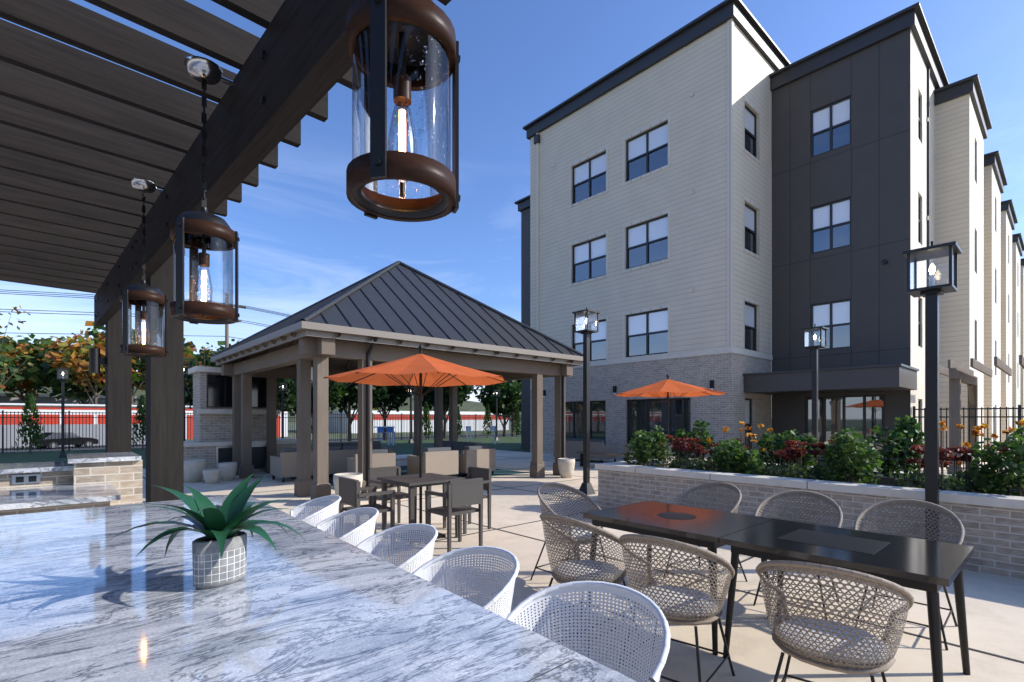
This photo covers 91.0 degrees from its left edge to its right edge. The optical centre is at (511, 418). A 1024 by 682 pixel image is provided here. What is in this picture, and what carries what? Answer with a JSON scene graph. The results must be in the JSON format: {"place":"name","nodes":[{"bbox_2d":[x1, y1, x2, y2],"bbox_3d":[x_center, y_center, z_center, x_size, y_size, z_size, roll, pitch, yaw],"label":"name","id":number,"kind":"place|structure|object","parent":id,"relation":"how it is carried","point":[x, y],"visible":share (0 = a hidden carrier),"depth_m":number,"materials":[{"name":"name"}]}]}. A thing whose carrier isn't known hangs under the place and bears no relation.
{"place":"outdoors","nodes":[
{"label":"outdoors","id":0,"kind":"place"},
{"bbox_2d":[0,375,520,421],"bbox_3d":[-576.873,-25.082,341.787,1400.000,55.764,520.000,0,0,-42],"label":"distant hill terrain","id":1,"kind":"structure","parent":0,"point":[470,406],"depth_m":527.93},
{"bbox_2d":[0,434,520,451],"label":"street","id":2,"kind":"structure","parent":0,"point":[97,446],"depth_m":48.94,"materials":[{"name":"grey asphalt"}]},
{"bbox_2d":[31,432,98,447],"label":"car","id":3,"kind":"object","parent":2,"relation":"on","point":[75,439],"visible":0.56,"depth_m":45.45,"materials":[{"name":"black paint"}]},
{"bbox_2d":[186,421,520,440],"bbox_3d":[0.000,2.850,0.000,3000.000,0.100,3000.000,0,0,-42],"label":"ground","id":4,"kind":"structure","parent":0,"point":[290,430],"depth_m":92.82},
{"bbox_2d":[0,336,16,374],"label":"ridge tree","id":5,"kind":"object","parent":4,"relation":"on","point":[11,348],"visible":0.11,"depth_m":71.25,"materials":[{"name":"green plant"}]},
{"bbox_2d":[0,333,24,390],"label":"tree","id":6,"kind":"object","parent":4,"relation":"on","point":[7,361],"visible":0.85,"depth_m":56.09,"materials":[{"name":"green plant"}]},
{"bbox_2d":[1,334,81,401],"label":"ridge tree","id":7,"kind":"object","parent":4,"relation":"on","point":[28,382],"visible":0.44,"depth_m":73.02,"materials":[{"name":"green plant"}]},
{"bbox_2d":[22,348,104,403],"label":"ridge tree","id":8,"kind":"object","parent":4,"relation":"on","point":[51,380],"visible":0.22,"depth_m":72.72,"materials":[{"name":"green plant"}]},
{"bbox_2d":[41,330,145,403],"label":"tree","id":9,"kind":"object","parent":4,"relation":"on","point":[76,360],"visible":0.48,"depth_m":70.38,"materials":[{"name":"orange plant"}]},
{"bbox_2d":[72,321,193,404],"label":"ridge tree","id":10,"kind":"object","parent":4,"relation":"on","point":[139,383],"visible":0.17,"depth_m":77.36,"materials":[{"name":"green plant"}]},
{"bbox_2d":[0,289,288,348],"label":"power lines","id":11,"kind":"object","parent":4,"relation":"on","point":[226,336],"visible":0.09,"depth_m":30.39,"materials":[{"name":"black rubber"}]},
{"bbox_2d":[184,347,196,405],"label":"ridge tree","id":12,"kind":"object","parent":4,"relation":"on","point":[189,350],"visible":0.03,"depth_m":84.41,"materials":[{"name":"green plant"}]},
{"bbox_2d":[185,345,208,355],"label":"tree","id":13,"kind":"object","parent":4,"relation":"on","point":[202,347],"visible":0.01,"depth_m":101.63,"materials":[{"name":"green plant"}]},
{"bbox_2d":[184,348,224,408],"bbox_3d":[-19.642,-1.043,33.165,5.823,7.687,5.980,0,0,-21],"label":"belt tree","id":14,"kind":"object","parent":4,"relation":"on","point":[188,397],"visible":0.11,"depth_m":31.49,"materials":[{"name":"green plant"}]},
{"bbox_2d":[196,347,221,356],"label":"ridge tree","id":15,"kind":"object","parent":4,"relation":"on","point":[208,350],"depth_m":97.73,"materials":[{"name":"green plant"}]},
{"bbox_2d":[217,339,238,349],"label":"ridge tree","id":16,"kind":"object","parent":4,"relation":"on","point":[221,343],"visible":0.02,"depth_m":97.42,"materials":[{"name":"green plant"}]},
{"bbox_2d":[0,393,508,447],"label":"storage buildings","id":17,"kind":"structure","parent":4,"relation":"on","point":[45,402],"depth_m":61.89,"materials":[{"name":"red"}]},
{"bbox_2d":[277,378,311,414],"bbox_3d":[-16.135,-0.786,33.398,6.206,7.172,5.895,0,0,-42],"label":"belt tree","id":18,"kind":"object","parent":4,"relation":"on","point":[290,396],"visible":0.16,"depth_m":32.89,"materials":[{"name":"green plant"}]},
{"bbox_2d":[284,381,349,428],"bbox_3d":[-14.921,-0.696,37.346,5.676,6.993,5.349,0,0,-5],"label":"belt tree","id":19,"kind":"object","parent":4,"relation":"on","point":[337,391],"visible":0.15,"depth_m":36.84,"materials":[{"name":"green plant"}]},
{"bbox_2d":[312,382,389,440],"bbox_3d":[-13.178,-1.669,40.424,7.501,8.939,7.930,0,0,-42],"label":"belt tree","id":20,"kind":"object","parent":4,"relation":"on","point":[351,398],"visible":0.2,"depth_m":39.43,"materials":[{"name":"green plant"}]},
{"bbox_2d":[356,385,409,439],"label":"belt tree","id":21,"kind":"object","parent":4,"relation":"on","point":[395,393],"visible":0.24,"depth_m":41.97,"materials":[{"name":"green plant"}]},
{"bbox_2d":[409,385,474,412],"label":"belt tree","id":22,"kind":"object","parent":4,"relation":"on","point":[430,407],"depth_m":47.18,"materials":[{"name":"green plant"}]},
{"bbox_2d":[405,385,479,437],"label":"belt tree","id":23,"kind":"object","parent":4,"relation":"on","point":[462,390],"visible":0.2,"depth_m":41.18,"materials":[{"name":"green plant"}]},
{"bbox_2d":[475,380,520,435],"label":"belt tree","id":24,"kind":"object","parent":4,"relation":"on","point":[508,399],"visible":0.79,"depth_m":44.65,"materials":[{"name":"green plant"}]},
{"bbox_2d":[387,486,401,491],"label":"pot post","id":25,"kind":"object","parent":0,"point":[394,488],"visible":0.02,"depth_m":9.19,"materials":[{"name":"concrete"}]},
{"bbox_2d":[396,458,406,462],"bbox_3d":[-2.868,1.300,13.498,1.400,0.400,0.700,0,0,-42],"label":"coffee table","id":26,"kind":"object","parent":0,"point":[401,460],"visible":0.04,"depth_m":13.13,"materials":[{"name":"concrete"}]},
{"bbox_2d":[372,426,498,445],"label":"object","id":27,"kind":"object","parent":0,"point":[380,429],"visible":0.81,"depth_m":27.67,"materials":[{"name":"blue plastic"}]},
{"bbox_2d":[0,436,908,470],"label":"terrace lawn","id":28,"kind":"structure","parent":0,"point":[506,443],"depth_m":23.52,"materials":[{"name":"green plant"}]},
{"bbox_2d":[0,305,50,388],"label":"young tree","id":29,"kind":"object","parent":28,"relation":"on","point":[24,347],"visible":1,"depth_m":20.13,"materials":[{"name":"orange plant"}]},
{"bbox_2d":[11,392,45,452],"bbox_3d":[-20.683,0.193,21.583,1.125,2.614,1.089,0,0,-42],"label":"arborvitae tree","id":30,"kind":"object","parent":28,"relation":"on","point":[30,403],"visible":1,"depth_m":21.48,"materials":[{"name":"green plant"}]},
{"bbox_2d":[56,368,69,457],"bbox_3d":[-17.108,-0.240,19.179,0.400,3.480,0.400,0,0,-42],"label":"lamp post","id":31,"kind":"object","parent":28,"relation":"on","point":[62,453],"visible":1,"depth_m":19.14,"materials":[{"name":"black metal"}]},
{"bbox_2d":[132,395,145,449],"bbox_3d":[-17.733,0.188,24.152,1.192,2.624,1.120,0,0,-42],"label":"arborvitae tree","id":32,"kind":"object","parent":28,"relation":"on","point":[141,410],"visible":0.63,"depth_m":24.02,"materials":[{"name":"green plant"}]},
{"bbox_2d":[184,363,190,440],"bbox_3d":[-11.451,-0.240,17.544,0.400,3.480,0.400,0,0,-42],"label":"lamp post","id":33,"kind":"object","parent":28,"relation":"on","point":[188,366],"visible":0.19,"depth_m":17.53,"materials":[{"name":"black metal"}]},
{"bbox_2d":[184,341,216,398],"bbox_3d":[-14.522,-1.064,24.292,3.030,5.129,3.307,0,0,3],"label":"young tree","id":34,"kind":"object","parent":28,"relation":"on","point":[190,356],"visible":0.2,"depth_m":23.79,"materials":[{"name":"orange plant"}]},
{"bbox_2d":[0,410,520,452],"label":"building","id":35,"kind":"structure","parent":28,"relation":"on","point":[340,417],"depth_m":30.73,"materials":[{"name":"black metal"}]},
{"bbox_2d":[278,383,287,437],"bbox_3d":[-12.382,-0.240,27.202,0.400,3.480,0.400,0,0,-42],"label":"lamp post","id":36,"kind":"object","parent":28,"relation":"on","point":[282,391],"visible":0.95,"depth_m":27.18,"materials":[{"name":"black metal"}]},
{"bbox_2d":[407,387,413,442],"bbox_3d":[-6.176,-0.240,30.771,0.400,3.480,0.400,0,0,-42],"label":"lamp post","id":37,"kind":"object","parent":28,"relation":"on","point":[410,440],"visible":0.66,"depth_m":30.74,"materials":[{"name":"black metal"}]},
{"bbox_2d":[422,402,432,439],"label":"arborvitae tree","id":38,"kind":"object","parent":28,"relation":"on","point":[426,420],"visible":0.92,"depth_m":34.86,"materials":[{"name":"green plant"}]},
{"bbox_2d":[431,387,434,446],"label":"lamp post","id":39,"kind":"object","parent":28,"relation":"on","point":[434,416],"visible":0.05,"depth_m":24.25,"materials":[{"name":"black metal"}]},
{"bbox_2d":[457,406,462,438],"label":"arborvitae tree","id":40,"kind":"object","parent":28,"relation":"on","point":[458,421],"visible":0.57,"depth_m":36.51,"materials":[{"name":"green plant"}]},
{"bbox_2d":[481,404,493,437],"bbox_3d":[-1.869,0.210,38.553,1.034,2.581,1.050,0,0,-42],"label":"arborvitae tree","id":41,"kind":"object","parent":28,"relation":"on","point":[487,412],"visible":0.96,"depth_m":38.41,"materials":[{"name":"green plant"}]},
{"bbox_2d":[492,389,500,440],"bbox_3d":[-1.048,-0.240,34.043,0.400,3.480,0.400,0,0,-42],"label":"lamp post","id":42,"kind":"object","parent":28,"relation":"on","point":[496,396],"visible":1,"depth_m":33.98,"materials":[{"name":"black metal"}]},
{"bbox_2d":[511,405,520,436],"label":"arborvitae tree","id":43,"kind":"object","parent":28,"relation":"on","point":[517,417],"visible":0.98,"depth_m":40.59,"materials":[{"name":"green plant"}]},
{"bbox_2d":[514,0,1023,468],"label":"apartment building","id":44,"kind":"structure","parent":28,"relation":"on","point":[729,198],"depth_m":16.85,"materials":[{"name":"beige"}]},
{"bbox_2d":[0,0,1023,401],"label":"sky","id":45,"kind":"structure","parent":0,"point":[302,242],"materials":[{"name":"blue"}]},
{"bbox_2d":[143,450,1023,681],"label":"patio paving","id":46,"kind":"structure","parent":0,"point":[994,605],"depth_m":4.17,"materials":[{"name":"concrete"}]},
{"bbox_2d":[0,452,142,515],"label":"bar counter","id":47,"kind":"object","parent":46,"relation":"on","point":[84,480],"visible":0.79,"depth_m":4.45,"materials":[{"name":"grey brick"}]},
{"bbox_2d":[184,459,205,482],"bbox_3d":[-7.554,1.240,11.902,0.560,0.520,0.560,0,0,-42],"label":"planter pot","id":48,"kind":"object","parent":46,"relation":"on","point":[193,469],"visible":0.85,"depth_m":11.73,"materials":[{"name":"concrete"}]},
{"bbox_2d":[203,469,220,483],"bbox_3d":[-6.919,1.340,11.600,0.360,0.320,0.360,0,0,-42],"label":"planter pot","id":49,"kind":"object","parent":46,"relation":"on","point":[211,476],"visible":1,"depth_m":11.48,"materials":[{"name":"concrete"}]},
{"bbox_2d":[0,0,450,502],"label":"pergola","id":50,"kind":"object","parent":46,"relation":"on","point":[85,137],"visible":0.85,"depth_m":2.53,"materials":[{"name":"brown wood"}]},
{"bbox_2d":[120,178,168,357],"bbox_3d":[-2.276,-0.918,3.113,0.239,1.064,0.248,0,0,-45],"label":"pendant lantern","id":51,"kind":"object","parent":50,"relation":"hanging from","point":[142,294],"visible":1,"depth_m":3.10,"materials":[{"name":"brown metal"}]},
{"bbox_2d":[170,56,239,323],"bbox_3d":[-1.277,-0.928,2.088,0.239,1.044,0.248,0,0,-45],"label":"pendant lantern","id":52,"kind":"object","parent":50,"relation":"hanging from","point":[203,230],"visible":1,"depth_m":2.08,"materials":[{"name":"brown metal"}]},
{"bbox_2d":[346,0,460,221],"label":"pendant lantern","id":53,"kind":"object","parent":50,"relation":"hanging from","point":[403,49],"visible":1,"depth_m":1.11,"materials":[{"name":"brown metal"}]},
{"bbox_2d":[218,462,237,480],"bbox_3d":[-6.901,1.290,12.222,0.420,0.420,0.420,0,0,-42],"label":"planter pot","id":54,"kind":"object","parent":46,"relation":"on","point":[228,471],"visible":0.99,"depth_m":12.08,"materials":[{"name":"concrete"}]},
{"bbox_2d":[184,366,296,472],"bbox_3d":[-7.689,0.070,14.069,3.100,2.860,1.400,0,0,-42],"label":"outdoor fireplace","id":55,"kind":"object","parent":46,"relation":"on","point":[211,443],"visible":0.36,"depth_m":13.47,"materials":[{"name":"grey brick"}]},
{"bbox_2d":[290,495,340,534],"bbox_3d":[-1.306,1.002,3.136,0.462,1.001,0.478,0,0,-28],"label":"bar stool","id":56,"kind":"object","parent":46,"relation":"on","point":[329,509],"visible":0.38,"depth_m":3.32,"materials":[{"name":"white plastic"}]},
{"bbox_2d":[0,495,636,681],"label":"countertop","id":57,"kind":"structure","parent":46,"relation":"on","point":[79,602],"depth_m":1.14,"materials":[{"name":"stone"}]},
{"bbox_2d":[101,473,304,589],"bbox_3d":[-0.797,0.309,1.384,0.428,0.281,0.457,0,0,0],"label":"agave plant","id":58,"kind":"object","parent":57,"relation":"on","point":[219,554],"visible":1,"depth_m":1.35,"materials":[{"name":"green plant"}]},
{"bbox_2d":[270,446,372,482],"bbox_3d":[-4.782,1.110,12.784,2.300,0.780,0.850,0,0,-42],"label":"lounge sofa","id":59,"kind":"object","parent":46,"relation":"on","point":[283,465],"visible":0.49,"depth_m":12.17,"materials":[{"name":"grey fabric"}]},
{"bbox_2d":[316,507,378,552],"bbox_3d":[-0.947,1.002,2.681,0.462,1.001,0.478,0,0,-30],"label":"bar stool","id":60,"kind":"object","parent":46,"relation":"on","point":[363,530],"visible":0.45,"depth_m":2.87,"materials":[{"name":"white plastic"}]},
{"bbox_2d":[333,473,362,504],"bbox_3d":[-2.878,1.240,8.846,0.500,0.520,0.500,0,0,-42],"label":"armchair","id":61,"kind":"object","parent":46,"relation":"on","point":[358,476],"visible":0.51,"depth_m":8.69,"materials":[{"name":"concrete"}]},
{"bbox_2d":[329,441,392,452],"bbox_3d":[-4.731,1.110,15.118,2.100,0.780,0.850,0,0,-42],"label":"lounge sofa","id":62,"kind":"object","parent":46,"relation":"on","point":[376,444],"visible":0.09,"depth_m":15.30,"materials":[{"name":"black fabric"}]},
{"bbox_2d":[339,477,394,547],"bbox_3d":[-1.698,1.093,5.872,0.475,0.815,0.504,0,0,-42],"label":"cafe chair","id":63,"kind":"object","parent":46,"relation":"on","point":[350,493],"visible":0.73,"depth_m":5.79,"materials":[{"name":"grey plastic"}]},
{"bbox_2d":[368,466,416,526],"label":"cafe chair","id":64,"kind":"object","parent":46,"relation":"on","point":[374,474],"visible":0.52,"depth_m":6.97,"materials":[{"name":"grey plastic"}]},
{"bbox_2d":[356,523,437,578],"bbox_3d":[-0.561,1.002,2.229,0.462,1.001,0.478,0,0,-36],"label":"bar stool","id":65,"kind":"object","parent":46,"relation":"on","point":[424,554],"visible":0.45,"depth_m":2.42,"materials":[{"name":"white plastic"}]},
{"bbox_2d":[211,261,582,501],"bbox_3d":[-3.000,-1.334,13.345,7.400,5.669,6.750,0,0,-42],"label":"gazebo","id":66,"kind":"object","parent":46,"relation":"on","point":[396,310],"depth_m":11.33,"materials":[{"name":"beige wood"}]},
{"bbox_2d":[287,466,527,489],"bbox_3d":[-2.865,1.494,13.568,5.300,0.012,4.000,0,0,-42],"label":"pavilion rug","id":67,"kind":"object","parent":46,"relation":"on","point":[498,472],"visible":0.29,"depth_m":13.57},
{"bbox_2d":[347,449,395,472],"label":"lounge chair","id":68,"kind":"object","parent":67,"relation":"on","point":[382,458],"visible":0.38,"depth_m":11.45,"materials":[{"name":"beige fabric"}]},
{"bbox_2d":[407,447,458,476],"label":"lounge chair","id":69,"kind":"object","parent":67,"relation":"on","point":[442,460],"visible":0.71,"depth_m":12.20,"materials":[{"name":"beige fabric"}]},
{"bbox_2d":[426,441,479,453],"bbox_3d":[-1.743,1.110,15.386,0.850,0.780,2.000,0,0,-42],"label":"lounge sofa","id":70,"kind":"object","parent":67,"relation":"on","point":[457,445],"visible":0.16,"depth_m":15.50,"materials":[{"name":"black fabric"}]},
{"bbox_2d":[459,445,494,476],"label":"lounge chair","id":71,"kind":"object","parent":67,"relation":"on","point":[482,456],"visible":0.6,"depth_m":12.92,"materials":[{"name":"beige fabric"}]},
{"bbox_2d":[323,344,506,533],"bbox_3d":[-1.153,0.280,6.362,2.130,2.440,2.130,0,0,-42],"label":"patio umbrella","id":72,"kind":"object","parent":46,"relation":"on","point":[420,369],"visible":0.98,"depth_m":6.34,"materials":[{"name":"orange fabric"}]},
{"bbox_2d":[377,473,464,545],"bbox_3d":[-1.153,1.125,6.362,0.800,0.750,0.800,0,0,-42],"label":"cafe table","id":73,"kind":"object","parent":46,"relation":"on","point":[411,482],"visible":0.57,"depth_m":6.27,"materials":[{"name":"grey plastic"}]},
{"bbox_2d":[425,478,482,551],"bbox_3d":[-0.663,1.093,5.818,0.504,0.815,0.475,0,0,-42],"label":"cafe chair","id":74,"kind":"object","parent":46,"relation":"on","point":[461,495],"visible":0.88,"depth_m":5.69,"materials":[{"name":"grey plastic"}]},
{"bbox_2d":[412,546,519,617],"bbox_3d":[-0.205,1.002,1.792,0.462,1.001,0.478,0,0,-40],"label":"bar stool","id":75,"kind":"object","parent":46,"relation":"on","point":[501,593],"visible":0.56,"depth_m":1.98,"materials":[{"name":"white plastic"}]},
{"bbox_2d":[442,466,491,533],"bbox_3d":[-0.609,1.093,6.853,0.475,0.815,0.504,0,0,-42],"label":"cafe chair","id":76,"kind":"object","parent":46,"relation":"on","point":[480,472],"visible":0.57,"depth_m":6.86,"materials":[{"name":"grey plastic"}]},
{"bbox_2d":[558,458,574,477],"bbox_3d":[1.376,1.260,12.744,0.440,0.480,0.440,0,0,-42],"label":"planter pot","id":77,"kind":"object","parent":46,"relation":"on","point":[566,467],"visible":1,"depth_m":12.59,"materials":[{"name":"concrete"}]},
{"bbox_2d":[530,482,606,579],"bbox_3d":[0.530,1.060,4.642,0.627,0.885,0.591,0,0,-42],"label":"wicker chair","id":78,"kind":"object","parent":46,"relation":"on","point":[544,505],"visible":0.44,"depth_m":4.85,"materials":[{"name":"wicker"}]},
{"bbox_2d":[532,513,638,657],"bbox_3d":[0.488,1.060,3.436,0.591,0.885,0.627,0,0,-43],"label":"wicker chair","id":79,"kind":"object","parent":46,"relation":"on","point":[577,568],"visible":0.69,"depth_m":3.23,"materials":[{"name":"wicker"}]},
{"bbox_2d":[572,307,600,494],"bbox_3d":[1.481,-0.355,10.012,0.400,3.710,0.400,0,0,-42],"label":"lamp post","id":80,"kind":"object","parent":46,"relation":"on","point":[581,325],"visible":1,"depth_m":9.98,"materials":[{"name":"black metal"}]},
{"bbox_2d":[506,581,670,681],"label":"bar stool","id":81,"kind":"object","parent":46,"relation":"on","point":[633,595],"visible":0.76,"depth_m":1.52,"materials":[{"name":"white plastic"}]},
{"bbox_2d":[576,451,707,465],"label":"benches","id":82,"kind":"object","parent":46,"relation":"on","point":[599,453],"visible":0.17,"depth_m":15.19,"materials":[{"name":"beige wood"}]},
{"bbox_2d":[614,374,727,450],"bbox_3d":[3.409,0.260,11.009,2.223,2.480,2.223,0,0,-42],"label":"patio umbrella","id":83,"kind":"object","parent":46,"relation":"on","point":[667,388],"visible":0.98,"depth_m":10.73,"materials":[{"name":"orange fabric"}]},
{"bbox_2d":[616,534,734,681],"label":"wicker chair","id":84,"kind":"object","parent":46,"relation":"on","point":[680,605],"visible":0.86,"depth_m":2.67,"materials":[{"name":"wicker"}]},
{"bbox_2d":[663,482,747,581],"bbox_3d":[1.808,1.060,4.692,0.591,0.885,0.627,0,0,-34],"label":"wicker chair","id":85,"kind":"object","parent":46,"relation":"on","point":[728,486],"visible":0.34,"depth_m":4.89,"materials":[{"name":"wicker"}]},
{"bbox_2d":[583,501,973,681],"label":"outdoor dining table","id":86,"kind":"object","parent":46,"relation":"on","point":[930,568],"visible":0.8,"depth_m":3.06,"materials":[{"name":"black metal"}]},
{"bbox_2d":[753,490,842,619],"bbox_3d":[2.316,1.060,4.090,0.627,0.885,0.591,0,0,41],"label":"wicker chair","id":87,"kind":"object","parent":46,"relation":"on","point":[802,494],"visible":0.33,"depth_m":4.28,"materials":[{"name":"wicker"}]},
{"bbox_2d":[801,324,828,462],"bbox_3d":[6.360,-0.240,10.571,0.400,3.480,0.400,0,0,-42],"label":"lamp post","id":88,"kind":"object","parent":46,"relation":"on","point":[806,340],"visible":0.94,"depth_m":10.54,"materials":[{"name":"black metal"}]},
{"bbox_2d":[756,560,913,681],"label":"wicker chair","id":89,"kind":"object","parent":46,"relation":"on","point":[832,645],"visible":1,"depth_m":2.18,"materials":[{"name":"wicker"}]},
{"bbox_2d":[853,499,964,649],"bbox_3d":[2.850,1.060,3.636,0.591,0.885,0.627,0,0,-44],"label":"wicker chair","id":90,"kind":"object","parent":46,"relation":"on","point":[911,503],"visible":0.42,"depth_m":3.79,"materials":[{"name":"wicker"}]},
{"bbox_2d":[902,241,961,541],"bbox_3d":[4.155,-0.125,4.979,0.400,3.250,0.400,0,0,-42],"label":"lamp post","id":91,"kind":"object","parent":46,"relation":"on","point":[931,293],"visible":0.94,"depth_m":4.95,"materials":[{"name":"black metal"}]},
{"bbox_2d":[913,405,1023,471],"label":"fence","id":92,"kind":"object","parent":46,"relation":"on","point":[1019,408],"visible":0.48,"depth_m":13.61,"materials":[{"name":"black metal"}]},
{"bbox_2d":[939,355,1023,473],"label":"pergola","id":93,"kind":"object","parent":46,"relation":"on","point":[958,374],"visible":0.77,"depth_m":12.31,"materials":[{"name":"beige wood"}]},
{"bbox_2d":[553,438,616,462],"bbox_3d":[2.560,1.110,17.780,0.850,0.780,2.200,0,0,-42],"label":"lounge sofa","id":94,"kind":"object","parent":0,"point":[573,446],"depth_m":17.20,"materials":[{"name":"black metal"}]},
{"bbox_2d":[624,442,682,459],"bbox_3d":[4.352,1.110,15.491,0.850,0.780,1.600,0,0,-42],"label":"lounge sofa","id":95,"kind":"object","parent":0,"point":[626,449],"depth_m":15.62,"materials":[{"name":"black metal"}]},
{"bbox_2d":[595,457,1023,579],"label":"planter wall","id":96,"kind":"structure","parent":0,"point":[993,525],"depth_m":5.74,"materials":[{"name":"grey brick"}]},
{"bbox_2d":[623,414,1023,496],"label":"planter shrubs","id":97,"kind":"object","parent":96,"relation":"in","point":[848,458],"visible":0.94,"depth_m":6.52,"materials":[{"name":"green plant"}]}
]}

